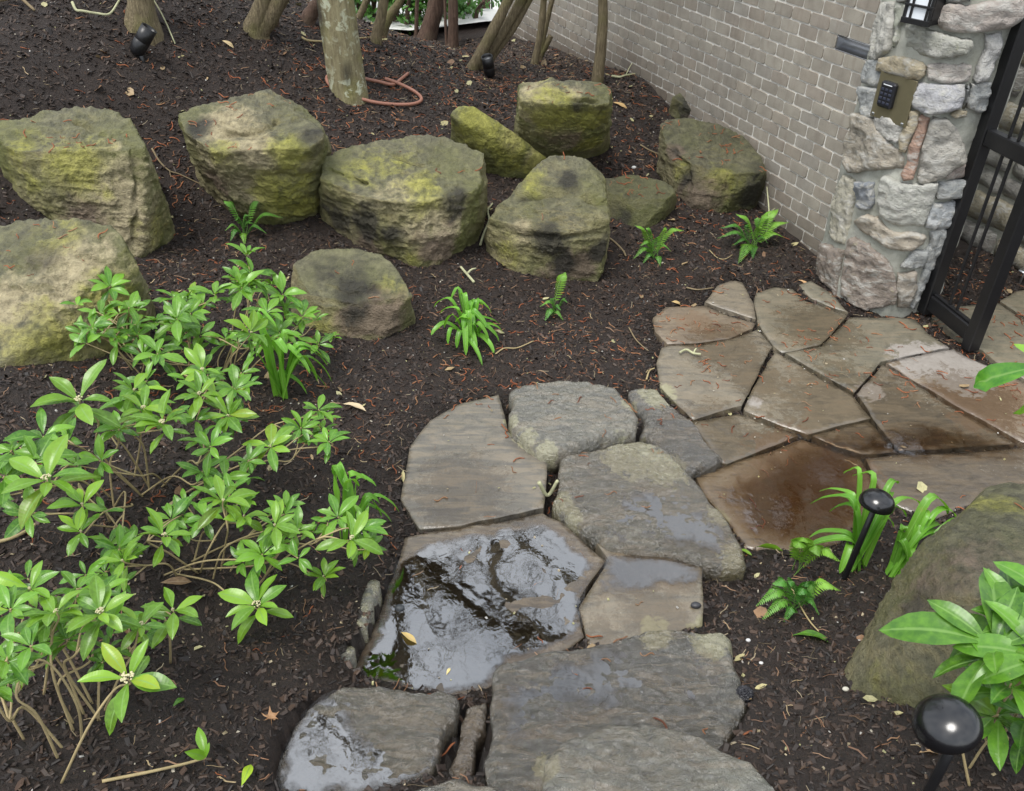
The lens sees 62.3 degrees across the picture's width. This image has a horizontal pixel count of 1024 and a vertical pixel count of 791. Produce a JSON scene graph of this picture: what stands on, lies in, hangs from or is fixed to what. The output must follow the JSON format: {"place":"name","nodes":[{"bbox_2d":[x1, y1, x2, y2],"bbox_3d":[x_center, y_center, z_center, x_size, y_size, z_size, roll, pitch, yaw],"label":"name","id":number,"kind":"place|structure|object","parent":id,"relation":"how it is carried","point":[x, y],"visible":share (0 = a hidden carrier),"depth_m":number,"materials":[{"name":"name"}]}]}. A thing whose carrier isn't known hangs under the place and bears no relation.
{"place":"outdoors","nodes":[
{"label":"outdoors","id":0,"kind":"place"},
{"bbox_2d":[361,0,500,29],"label":"pavement","id":1,"kind":"structure","parent":0,"point":[488,14],"depth_m":9.52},
{"bbox_2d":[0,0,1023,790],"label":"ground","id":2,"kind":"structure","parent":0,"point":[288,722],"depth_m":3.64,"materials":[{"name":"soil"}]},
{"bbox_2d":[0,523,35,542],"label":"fallen twig","id":3,"kind":"object","parent":2,"relation":"on","point":[12,537],"visible":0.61,"depth_m":2.48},
{"bbox_2d":[0,0,35,10],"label":"fallen twig","id":4,"kind":"object","parent":2,"relation":"on","point":[29,5],"visible":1,"depth_m":4.73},
{"bbox_2d":[0,218,155,367],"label":"boulder","id":5,"kind":"object","parent":2,"relation":"on","point":[36,317],"visible":0.71,"depth_m":3.35,"materials":[{"name":"stone"}]},
{"bbox_2d":[0,106,174,257],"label":"boulder","id":6,"kind":"object","parent":2,"relation":"on","point":[116,185],"visible":0.8,"depth_m":4.15,"materials":[{"name":"stone"}]},
{"bbox_2d":[0,560,202,783],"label":"evergreen shrub","id":7,"kind":"object","parent":2,"relation":"on","point":[56,614],"visible":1,"depth_m":1.89,"materials":[{"name":"green plant"}]},
{"bbox_2d":[60,266,153,377],"bbox_3d":[-1.594,-0.258,3.406,0.316,0.451,0.692,-13,37,-18],"label":"evergreen shrub","id":8,"kind":"object","parent":2,"relation":"on","point":[104,320],"visible":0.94,"depth_m":3.23,"materials":[{"name":"green plant"}]},
{"bbox_2d":[71,0,175,43],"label":"fallen twig","id":9,"kind":"object","parent":2,"relation":"on","point":[92,12],"visible":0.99,"depth_m":4.94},
{"bbox_2d":[129,22,156,62],"bbox_3d":[-2.142,-2.038,4.943,0.167,0.253,0.090,-8,36,-13],"label":"spotlight","id":10,"kind":"object","parent":2,"relation":"on","point":[143,38],"visible":0.98,"depth_m":4.90,"materials":[{"name":"black paint"}]},
{"bbox_2d":[124,0,163,45],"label":"tree","id":11,"kind":"object","parent":2,"relation":"on","point":[138,13],"visible":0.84,"depth_m":4.98,"materials":[{"name":"brown plant"}]},
{"bbox_2d":[102,727,209,782],"bbox_3d":[-0.814,0.863,1.969,0.080,0.087,0.233,29,44,33],"label":"seedling sprig","id":12,"kind":"object","parent":2,"relation":"on","point":[200,753],"visible":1,"depth_m":2.00,"materials":[{"name":"green plant"}]},
{"bbox_2d":[151,148,198,183],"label":"fallen twig","id":13,"kind":"object","parent":2,"relation":"on","point":[152,149],"visible":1,"depth_m":4.81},
{"bbox_2d":[0,359,350,567],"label":"evergreen shrub","id":14,"kind":"object","parent":2,"relation":"on","point":[49,450],"visible":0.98,"depth_m":2.49,"materials":[{"name":"green plant"}]},
{"bbox_2d":[161,576,190,584],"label":"fallen leaf","id":15,"kind":"object","parent":2,"relation":"on","point":[179,580],"visible":1,"depth_m":2.56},
{"bbox_2d":[173,698,184,705],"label":"fallen leaf","id":16,"kind":"object","parent":2,"relation":"on","point":[178,700],"visible":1,"depth_m":2.19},
{"bbox_2d":[120,243,341,437],"bbox_3d":[-1.145,-0.212,3.461,0.770,0.509,1.525,1,35,0],"label":"evergreen shrub","id":17,"kind":"object","parent":2,"relation":"on","point":[181,309],"visible":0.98,"depth_m":3.35,"materials":[{"name":"green plant"}]},
{"bbox_2d":[94,458,387,643],"bbox_3d":[-0.761,0.433,2.536,0.763,0.487,0.630,1,35,0],"label":"evergreen shrub","id":18,"kind":"object","parent":2,"relation":"on","point":[287,525],"visible":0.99,"depth_m":2.50,"materials":[{"name":"green plant"}]},
{"bbox_2d":[241,765,252,785],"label":"fallen leaf","id":19,"kind":"object","parent":2,"relation":"on","point":[247,771],"visible":1,"depth_m":2.01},
{"bbox_2d":[224,201,282,243],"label":"fern","id":20,"kind":"object","parent":2,"relation":"on","point":[253,205],"visible":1,"depth_m":4.65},
{"bbox_2d":[178,89,331,224],"bbox_3d":[-1.416,-1.295,4.799,0.789,0.835,0.888,-8,36,-13],"label":"boulder","id":21,"kind":"object","parent":2,"relation":"on","point":[276,168],"visible":0.76,"depth_m":4.49,"materials":[{"name":"stone"}]},
{"bbox_2d":[243,0,288,39],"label":"tree","id":22,"kind":"object","parent":2,"relation":"on","point":[261,20],"visible":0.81,"depth_m":5.52,"materials":[{"name":"brown plant"}]},
{"bbox_2d":[262,706,278,724],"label":"fallen leaf","id":23,"kind":"object","parent":2,"relation":"on","point":[270,715],"visible":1,"depth_m":2.24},
{"bbox_2d":[245,308,331,399],"bbox_3d":[-0.939,-0.164,3.517,0.348,0.413,0.140,-13,38,-19],"label":"strap leaf plant","id":24,"kind":"object","parent":2,"relation":"on","point":[280,378],"visible":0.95,"depth_m":3.51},
{"bbox_2d":[300,0,317,25],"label":"tree","id":25,"kind":"object","parent":2,"relation":"on","point":[309,15],"visible":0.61,"depth_m":5.98,"materials":[{"name":"brown plant"}]},
{"bbox_2d":[301,36,369,41],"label":"fallen twig","id":26,"kind":"object","parent":2,"relation":"on","point":[305,39],"visible":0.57,"depth_m":5.85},
{"bbox_2d":[316,0,368,105],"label":"tree","id":27,"kind":"object","parent":2,"relation":"on","point":[342,52],"visible":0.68,"depth_m":5.46,"materials":[{"name":"brown plant"}]},
{"bbox_2d":[340,646,356,667],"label":"edging stone","id":28,"kind":"object","parent":2,"relation":"on","point":[350,654],"visible":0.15,"depth_m":2.59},
{"bbox_2d":[290,248,415,339],"bbox_3d":[-0.809,-0.436,4.245,0.647,0.478,0.414,1,35,0],"label":"boulder","id":29,"kind":"object","parent":2,"relation":"on","point":[346,304],"visible":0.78,"depth_m":4.13,"materials":[{"name":"stone"}]},
{"bbox_2d":[344,402,365,410],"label":"fallen leaf","id":30,"kind":"object","parent":2,"relation":"on","point":[358,405],"visible":1,"depth_m":3.65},
{"bbox_2d":[356,0,369,19],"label":"tree","id":31,"kind":"object","parent":2,"relation":"on","point":[362,9],"visible":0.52,"depth_m":6.74,"materials":[{"name":"brown plant"}]},
{"bbox_2d":[331,461,398,553],"bbox_3d":[-0.485,0.367,2.875,0.218,0.400,0.115,-12,37,-17],"label":"strap leaf plant","id":32,"kind":"object","parent":2,"relation":"on","point":[338,470],"visible":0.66,"depth_m":2.84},
{"bbox_2d":[277,686,459,790],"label":"stepping stone","id":33,"kind":"object","parent":2,"relation":"on","point":[410,735],"visible":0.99,"depth_m":2.31,"materials":[{"name":"stone"}]},
{"bbox_2d":[287,702,405,790],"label":"puddle","id":34,"kind":"object","parent":33,"relation":"on","point":[338,747],"visible":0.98,"depth_m":2.24,"materials":[{"name":"clear liquid"}]},
{"bbox_2d":[357,580,382,643],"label":"edging stone","id":35,"kind":"object","parent":2,"relation":"on","point":[371,597],"visible":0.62,"depth_m":2.76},
{"bbox_2d":[325,72,422,105],"bbox_3d":[-0.897,-2.102,5.788,0.702,0.205,0.384,-25,43,-32],"label":"garden hose","id":36,"kind":"object","parent":2,"relation":"on","point":[399,83],"visible":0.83,"depth_m":5.84,"materials":[{"name":"rubber"}]},
{"bbox_2d":[354,0,414,16],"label":"evergreen shrub","id":37,"kind":"object","parent":2,"relation":"on","point":[358,4],"visible":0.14,"depth_m":9.70,"materials":[{"name":"green plant"}]},
{"bbox_2d":[369,0,404,45],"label":"tree","id":38,"kind":"object","parent":2,"relation":"on","point":[384,18],"visible":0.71,"depth_m":6.27,"materials":[{"name":"brown plant"}]},
{"bbox_2d":[356,0,427,34],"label":"evergreen shrub","id":39,"kind":"object","parent":2,"relation":"on","point":[399,17],"visible":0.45,"depth_m":9.50,"materials":[{"name":"green plant"}]},
{"bbox_2d":[318,134,487,267],"bbox_3d":[-0.577,-1.050,4.823,1.028,0.755,0.631,-8,36,-12],"label":"boulder","id":40,"kind":"object","parent":2,"relation":"on","point":[408,204],"visible":0.81,"depth_m":4.62,"materials":[{"name":"stone"}]},
{"bbox_2d":[414,0,443,40],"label":"tree","id":41,"kind":"object","parent":2,"relation":"on","point":[429,28],"visible":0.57,"depth_m":9.19,"materials":[{"name":"brown plant"}]},
{"bbox_2d":[402,0,477,24],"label":"evergreen shrub","id":42,"kind":"object","parent":2,"relation":"on","point":[421,5],"visible":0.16,"depth_m":9.54,"materials":[{"name":"green plant"}]},
{"bbox_2d":[442,742,455,755],"bbox_3d":[-0.179,0.977,2.335,0.063,0.012,0.012,-28,43,-31],"label":"catkin","id":43,"kind":"object","parent":2,"relation":"on","point":[447,750],"visible":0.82,"depth_m":2.33},
{"bbox_2d":[443,0,458,47],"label":"tree","id":44,"kind":"object","parent":2,"relation":"on","point":[451,38],"visible":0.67,"depth_m":8.96,"materials":[{"name":"brown plant"}]},
{"bbox_2d":[415,779,499,790],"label":"stepping stone","id":45,"kind":"object","parent":2,"relation":"on","point":[457,785],"visible":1,"depth_m":2.10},
{"bbox_2d":[442,0,489,23],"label":"evergreen shrub","id":46,"kind":"object","parent":2,"relation":"on","point":[478,8],"visible":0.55,"depth_m":9.46,"materials":[{"name":"green plant"}]},
{"bbox_2d":[431,286,501,363],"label":"strap leaf plant","id":47,"kind":"object","parent":2,"relation":"on","point":[469,316],"visible":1,"depth_m":4.12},
{"bbox_2d":[448,703,486,778],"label":"stepping stone","id":48,"kind":"object","parent":2,"relation":"on","point":[473,735],"visible":0.92,"depth_m":2.36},
{"bbox_2d":[460,266,475,282],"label":"fallen twig","id":49,"kind":"object","parent":2,"relation":"on","point":[467,274],"visible":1,"depth_m":4.68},
{"bbox_2d":[479,203,492,245],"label":"fallen twig","id":50,"kind":"object","parent":2,"relation":"on","point":[482,237],"visible":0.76,"depth_m":5.01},
{"bbox_2d":[481,53,494,77],"bbox_3d":[-0.181,-2.505,6.518,0.089,0.235,0.130,18,38,22],"label":"spotlight","id":51,"kind":"object","parent":2,"relation":"on","point":[488,65],"visible":0.95,"depth_m":6.47,"materials":[{"name":"black paint"}]},
{"bbox_2d":[476,0,500,8],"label":"evergreen shrub","id":52,"kind":"object","parent":2,"relation":"on","point":[486,2],"visible":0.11,"depth_m":10.36,"materials":[{"name":"green plant"}]},
{"bbox_2d":[450,106,545,178],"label":"boulder","id":53,"kind":"object","parent":2,"relation":"on","point":[507,152],"visible":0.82,"depth_m":5.23,"materials":[{"name":"stone"}]},
{"bbox_2d":[466,0,532,70],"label":"tree","id":54,"kind":"object","parent":2,"relation":"on","point":[501,30],"visible":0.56,"depth_m":6.57,"materials":[{"name":"brown plant"}]},
{"bbox_2d":[1,1,1011,714],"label":"leaf scraps","id":55,"kind":"object","parent":2,"relation":"on","point":[761,611],"visible":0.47,"depth_m":3.88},
{"bbox_2d":[1,0,1016,790],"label":"pale specks","id":56,"kind":"object","parent":2,"relation":"on","point":[447,402],"visible":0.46,"depth_m":3.56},
{"bbox_2d":[0,0,1023,790],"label":"bark crumbs","id":57,"kind":"object","parent":2,"relation":"on","point":[416,432],"visible":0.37,"depth_m":3.32,"materials":[{"name":"wood"}]},
{"bbox_2d":[0,0,1023,508],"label":"catkin litter","id":58,"kind":"object","parent":2,"relation":"on","point":[1018,314],"visible":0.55,"depth_m":4.67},
{"bbox_2d":[0,0,1023,790],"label":"dry strands","id":59,"kind":"object","parent":2,"relation":"on","point":[508,404],"visible":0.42,"depth_m":3.51},
{"bbox_2d":[495,341,533,353],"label":"fallen twig","id":60,"kind":"object","parent":2,"relation":"on","point":[512,348],"visible":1,"depth_m":4.22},
{"bbox_2d":[530,0,554,64],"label":"tree","id":61,"kind":"object","parent":2,"relation":"on","point":[542,42],"visible":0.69,"depth_m":6.99,"materials":[{"name":"brown plant"}]},
{"bbox_2d":[484,155,610,281],"bbox_3d":[0.248,-0.927,4.818,0.782,0.794,0.470,-6,36,-10],"label":"boulder","id":62,"kind":"object","parent":2,"relation":"on","point":[569,233],"visible":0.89,"depth_m":4.67,"materials":[{"name":"stone"}]},
{"bbox_2d":[541,272,566,319],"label":"fern","id":63,"kind":"object","parent":2,"relation":"on","point":[562,277],"visible":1,"depth_m":4.50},
{"bbox_2d":[514,77,612,157],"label":"boulder","id":64,"kind":"object","parent":2,"relation":"on","point":[574,122],"visible":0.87,"depth_m":5.17,"materials":[{"name":"stone"}]},
{"bbox_2d":[508,381,637,472],"bbox_3d":[0.244,0.105,3.681,0.546,0.143,0.484,-11,37,-16],"label":"stepping stone","id":65,"kind":"object","parent":2,"relation":"on","point":[536,430],"visible":0.99,"depth_m":3.58,"materials":[{"name":"stone"}]},
{"bbox_2d":[591,0,607,83],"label":"tree","id":66,"kind":"object","parent":2,"relation":"on","point":[599,58],"visible":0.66,"depth_m":6.43,"materials":[{"name":"brown plant"}]},
{"bbox_2d":[485,630,746,790],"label":"stepping stone","id":67,"kind":"object","parent":2,"relation":"on","point":[674,669],"visible":0.78,"depth_m":2.37,"materials":[{"name":"stone"}]},
{"bbox_2d":[508,662,693,714],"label":"puddle","id":68,"kind":"object","parent":67,"relation":"on","point":[571,681],"visible":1,"depth_m":2.41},
{"bbox_2d":[653,717,667,728],"bbox_3d":[0.403,0.887,2.298,0.015,0.011,0.063,-26,31,-29],"label":"catkin","id":69,"kind":"object","parent":67,"relation":"on","point":[663,722],"visible":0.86,"depth_m":2.30},
{"bbox_2d":[610,238,625,256],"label":"fallen twig","id":70,"kind":"object","parent":2,"relation":"on","point":[617,244],"visible":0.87,"depth_m":5.11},
{"bbox_2d":[611,64,635,77],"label":"fallen twig","id":71,"kind":"object","parent":2,"relation":"on","point":[615,76],"visible":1,"depth_m":6.73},
{"bbox_2d":[628,327,648,350],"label":"fallen twig","id":72,"kind":"object","parent":2,"relation":"on","point":[636,339],"visible":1,"depth_m":4.39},
{"bbox_2d":[605,175,677,228],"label":"boulder","id":73,"kind":"object","parent":2,"relation":"on","point":[651,207],"visible":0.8,"depth_m":5.29,"materials":[{"name":"stone"}]},
{"bbox_2d":[552,442,745,581],"bbox_3d":[0.494,0.432,3.285,0.680,0.134,0.710,1,35,0],"label":"stepping stone","id":74,"kind":"object","parent":2,"relation":"on","point":[629,473],"visible":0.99,"depth_m":3.20,"materials":[{"name":"stone"}]},
{"bbox_2d":[616,495,719,544],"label":"puddle","id":75,"kind":"object","parent":74,"relation":"on","point":[678,525],"visible":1,"depth_m":3.14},
{"bbox_2d":[542,723,774,790],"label":"stepping stone","id":76,"kind":"object","parent":2,"relation":"on","point":[636,757],"visible":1,"depth_m":1.99,"materials":[{"name":"stone"}]},
{"bbox_2d":[633,225,683,264],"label":"fern","id":77,"kind":"object","parent":2,"relation":"on","point":[650,250],"visible":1,"depth_m":5.01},
{"bbox_2d":[628,388,722,479],"bbox_3d":[0.671,0.161,3.753,0.269,0.102,0.609,-15,38,-21],"label":"stepping stone","id":78,"kind":"object","parent":2,"relation":"on","point":[678,438],"visible":0.97,"depth_m":3.68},
{"bbox_2d":[669,93,690,118],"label":"boulder","id":79,"kind":"object","parent":2,"relation":"on","point":[679,108],"visible":0.22,"depth_m":6.30,"materials":[{"name":"stone"}]},
{"bbox_2d":[507,0,881,255],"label":"brick wall","id":80,"kind":"structure","parent":2,"relation":"on","point":[775,83],"depth_m":5.47,"materials":[{"name":"brick"}]},
{"bbox_2d":[835,35,869,59],"bbox_3d":[1.932,-1.876,4.613,0.057,0.076,0.446,-12,37,-18],"label":"step light","id":81,"kind":"object","parent":80,"relation":"attached to","point":[858,49],"visible":0.52,"depth_m":4.70,"materials":[{"name":"metal"}]},
{"bbox_2d":[656,118,766,212],"bbox_3d":[1.387,-1.462,5.676,0.814,0.622,0.558,1,35,0],"label":"boulder","id":82,"kind":"object","parent":2,"relation":"on","point":[736,181],"visible":0.81,"depth_m":5.52,"materials":[{"name":"stone"}]},
{"bbox_2d":[736,685,753,702],"bbox_3d":[0.655,0.841,2.390,0.053,0.048,0.048,1,35,0],"label":"black cone","id":83,"kind":"object","parent":2,"relation":"on","point":[745,693],"visible":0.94,"depth_m":2.38,"materials":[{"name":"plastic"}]},
{"bbox_2d":[719,209,787,263],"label":"fern","id":84,"kind":"object","parent":2,"relation":"on","point":[765,217],"visible":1,"depth_m":5.20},
{"bbox_2d":[765,187,774,240],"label":"fallen twig","id":85,"kind":"object","parent":2,"relation":"on","point":[768,206],"visible":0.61,"depth_m":5.41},
{"bbox_2d":[756,577,838,621],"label":"fern","id":86,"kind":"object","parent":2,"relation":"on","point":[800,593],"visible":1,"depth_m":2.76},
{"bbox_2d":[792,589,818,631],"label":"fallen twig","id":87,"kind":"object","parent":2,"relation":"on","point":[806,616],"visible":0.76,"depth_m":2.77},
{"bbox_2d":[792,630,827,641],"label":"fallen leaf","id":88,"kind":"object","parent":2,"relation":"on","point":[814,633],"visible":0.96,"depth_m":2.69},
{"bbox_2d":[788,537,839,575],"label":"fern","id":89,"kind":"object","parent":2,"relation":"on","point":[802,543],"visible":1,"depth_m":2.93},
{"bbox_2d":[809,466,919,572],"bbox_3d":[1.262,0.407,3.080,0.395,0.390,0.256,-21,41,-28],"label":"strap leaf plant","id":90,"kind":"object","parent":2,"relation":"on","point":[878,523],"visible":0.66,"depth_m":3.01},
{"bbox_2d":[842,488,894,580],"bbox_3d":[1.212,0.510,2.931,0.116,0.464,0.116,1,35,0],"label":"path light","id":91,"kind":"object","parent":2,"relation":"on","point":[874,501],"visible":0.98,"depth_m":2.81,"materials":[{"name":"black paint"}]},
{"bbox_2d":[816,0,1023,317],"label":"stone pillar","id":92,"kind":"structure","parent":2,"relation":"on","point":[898,189],"depth_m":4.27,"materials":[{"name":"stone"}]},
{"bbox_2d":[870,71,917,127],"bbox_3d":[1.867,-1.458,4.170,0.036,0.220,0.222,-16,39,-23],"label":"keypad","id":93,"kind":"object","parent":92,"relation":"attached to","point":[893,98],"visible":1,"depth_m":4.16,"materials":[{"name":"gold metal"}]},
{"bbox_2d":[900,0,945,27],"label":"wall lantern","id":94,"kind":"object","parent":92,"relation":"attached to","point":[924,13],"depth_m":3.85,"materials":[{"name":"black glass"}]},
{"bbox_2d":[917,18,1023,351],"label":"iron gate","id":95,"kind":"structure","parent":92,"relation":"attached to","point":[988,136],"depth_m":4.14,"materials":[{"name":"metal"}]},
{"bbox_2d":[885,493,956,576],"bbox_3d":[1.467,0.480,2.992,0.317,0.313,0.129,-25,43,-32],"label":"strap leaf plant","id":96,"kind":"object","parent":2,"relation":"on","point":[921,525],"visible":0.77,"depth_m":2.94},
{"bbox_2d":[844,482,1023,718],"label":"boulder","id":97,"kind":"object","parent":2,"relation":"on","point":[950,559],"visible":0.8,"depth_m":2.42,"materials":[{"name":"stone"}]},
{"bbox_2d":[911,693,983,790],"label":"path light","id":98,"kind":"object","parent":2,"relation":"on","point":[948,727],"visible":1,"depth_m":1.64,"materials":[{"name":"black paint"}]},
{"bbox_2d":[879,561,1023,785],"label":"evergreen shrub","id":99,"kind":"object","parent":2,"relation":"on","point":[991,645],"visible":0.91,"depth_m":1.82,"materials":[{"name":"green plant"}]},
{"bbox_2d":[960,54,1023,269],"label":"stone wall","id":100,"kind":"structure","parent":2,"relation":"on","point":[1006,201],"depth_m":5.12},
{"bbox_2d":[974,344,1023,414],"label":"evergreen shrub","id":101,"kind":"object","parent":2,"relation":"on","point":[988,377],"visible":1,"depth_m":1.98,"materials":[{"name":"green plant"}]},
{"bbox_2d":[1018,268,1023,283],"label":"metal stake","id":102,"kind":"object","parent":2,"relation":"on","point":[1021,270],"visible":0.85,"depth_m":4.97,"materials":[{"name":"metal"}]},
{"bbox_2d":[356,280,1023,693],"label":"path","id":103,"kind":"structure","parent":0,"point":[932,426],"depth_m":3.71,"materials":[{"name":"stone"}]},
{"bbox_2d":[394,604,404,610],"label":"pebble","id":104,"kind":"object","parent":103,"relation":"on","point":[399,607],"visible":1,"depth_m":2.81,"materials":[{"name":"stone"}]},
{"bbox_2d":[401,632,415,642],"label":"fallen leaf","id":105,"kind":"object","parent":103,"relation":"on","point":[409,636],"visible":1,"depth_m":2.71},
{"bbox_2d":[362,526,585,689],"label":"puddle","id":106,"kind":"object","parent":103,"relation":"on","point":[456,632],"visible":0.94,"depth_m":2.83,"materials":[{"name":"clear liquid"}]},
{"bbox_2d":[537,480,558,496],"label":"fallen twig","id":107,"kind":"object","parent":103,"relation":"on","point":[544,492],"visible":1,"depth_m":3.25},
{"bbox_2d":[610,557,691,586],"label":"puddle","id":108,"kind":"object","parent":103,"relation":"on","point":[631,574],"visible":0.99,"depth_m":2.98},
{"bbox_2d":[679,348,700,354],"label":"fallen twig","id":109,"kind":"object","parent":103,"relation":"on","point":[690,351],"visible":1,"depth_m":4.28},
{"bbox_2d":[691,601,700,608],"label":"pebble","id":110,"kind":"object","parent":103,"relation":"on","point":[695,605],"visible":1,"depth_m":2.84,"materials":[{"name":"stone"}]},
{"bbox_2d":[757,543,781,550],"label":"fallen leaf","id":111,"kind":"object","parent":103,"relation":"on","point":[772,546],"visible":1,"depth_m":3.17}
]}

